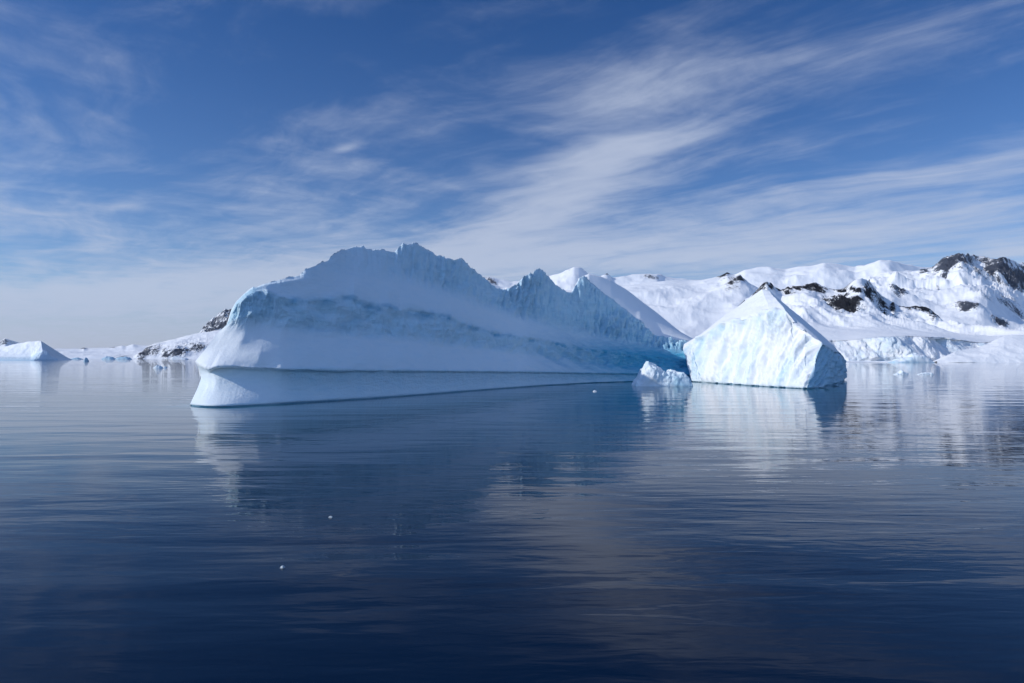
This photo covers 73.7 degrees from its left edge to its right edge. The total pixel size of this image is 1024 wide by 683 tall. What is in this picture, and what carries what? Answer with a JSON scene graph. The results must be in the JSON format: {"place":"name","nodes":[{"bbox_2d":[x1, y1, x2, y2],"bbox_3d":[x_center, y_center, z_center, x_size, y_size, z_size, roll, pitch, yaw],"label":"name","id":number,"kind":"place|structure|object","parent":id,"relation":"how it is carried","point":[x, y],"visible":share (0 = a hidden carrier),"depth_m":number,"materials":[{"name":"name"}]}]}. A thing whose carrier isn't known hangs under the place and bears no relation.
{"place":"outdoors","nodes":[
{"label":"outdoors","id":0,"kind":"place"},
{"bbox_2d":[0,339,17,347],"bbox_3d":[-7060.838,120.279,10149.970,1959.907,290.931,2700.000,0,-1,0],"label":"peak","id":1,"kind":"structure","parent":0,"point":[5,342],"depth_m":9364.44,"materials":[{"name":"snow"}]},
{"bbox_2d":[55,344,147,358],"bbox_3d":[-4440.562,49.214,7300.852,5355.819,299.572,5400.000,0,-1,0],"label":"snow coast","id":2,"kind":"structure","parent":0,"point":[131,351],"depth_m":5744.88,"materials":[{"name":"snow"}]},
{"bbox_2d":[133,330,219,358],"bbox_3d":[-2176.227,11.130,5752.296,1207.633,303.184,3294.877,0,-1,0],"label":"rocky coast","id":3,"kind":"structure","parent":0,"point":[193,346],"depth_m":4399.18,"materials":[{"name":"stone"}]},
{"bbox_2d":[199,309,231,332],"bbox_3d":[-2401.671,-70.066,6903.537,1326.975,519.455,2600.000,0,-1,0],"label":"rocky hill","id":4,"kind":"structure","parent":0,"point":[219,321],"depth_m":6463.56,"materials":[{"name":"stone"}]},
{"bbox_2d":[0,359,1023,682],"bbox_3d":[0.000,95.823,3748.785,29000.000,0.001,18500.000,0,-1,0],"label":"sea","id":5,"kind":"structure","parent":0,"point":[862,523],"depth_m":31.41,"materials":[{"name":"liquid"}]},
{"bbox_2d":[0,341,71,360],"bbox_3d":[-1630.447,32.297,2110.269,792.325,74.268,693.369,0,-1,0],"label":"tabular iceberg","id":6,"kind":"object","parent":5,"relation":"on","point":[32,351],"visible":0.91,"depth_m":2218.57,"materials":[{"name":"white ice"}]},
{"bbox_2d":[171,356,187,358],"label":"iceberg","id":7,"kind":"object","parent":5,"relation":"on","point":[175,357],"visible":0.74,"depth_m":3042.90,"materials":[{"name":"white ice"}]},
{"bbox_2d":[190,242,846,406],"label":"iceberg","id":8,"kind":"object","parent":5,"relation":"on","point":[363,322],"visible":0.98,"depth_m":172.77,"materials":[{"name":"white ice"}]},
{"bbox_2d":[632,361,692,385],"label":"bergy bit","id":9,"kind":"object","parent":5,"relation":"on","point":[651,374],"visible":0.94,"depth_m":191.21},
{"bbox_2d":[894,370,908,374],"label":"ice chunk","id":10,"kind":"object","parent":5,"relation":"on","point":[900,372],"visible":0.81,"depth_m":320.31,"materials":[{"name":"white ice"}]},
{"bbox_2d":[888,353,934,362],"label":"iceberg","id":11,"kind":"object","parent":5,"relation":"on","point":[914,358],"visible":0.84,"depth_m":1054.64,"materials":[{"name":"white ice"}]},
{"bbox_2d":[917,372,933,374],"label":"ice chunk","id":12,"kind":"object","parent":5,"relation":"on","point":[927,373],"visible":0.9,"depth_m":319.96,"materials":[{"name":"white ice"}]},
{"bbox_2d":[0,0,1023,348],"label":"sky","id":13,"kind":"structure","parent":0,"point":[163,162],"materials":[{"name":"blue"}]},
{"bbox_2d":[565,272,757,338],"bbox_3d":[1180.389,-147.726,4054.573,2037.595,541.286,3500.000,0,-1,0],"label":"snowfield","id":14,"kind":"structure","parent":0,"point":[693,309],"depth_m":3410.38,"materials":[{"name":"white snow"}]},
{"bbox_2d":[485,260,931,289],"bbox_3d":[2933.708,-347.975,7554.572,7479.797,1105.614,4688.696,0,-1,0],"label":"snow range","id":15,"kind":"structure","parent":0,"point":[833,276],"depth_m":7517.91,"materials":[{"name":"snow"}]},
{"bbox_2d":[741,278,1023,361],"bbox_3d":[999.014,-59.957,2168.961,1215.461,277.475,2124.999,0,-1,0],"label":"rocky ridge","id":16,"kind":"structure","parent":0,"point":[860,320],"depth_m":1618.64,"materials":[{"name":"white snow"}]},
{"bbox_2d":[868,253,1023,328],"bbox_3d":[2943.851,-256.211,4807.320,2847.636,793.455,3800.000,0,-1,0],"label":"rocky massif","id":17,"kind":"structure","parent":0,"point":[967,288],"depth_m":4287.61,"materials":[{"name":"stone"}]},
{"bbox_2d":[933,335,1023,362],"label":"snow slope","id":18,"kind":"structure","parent":0,"point":[1007,349],"depth_m":1099.59,"materials":[{"name":"white snow"}]}
]}

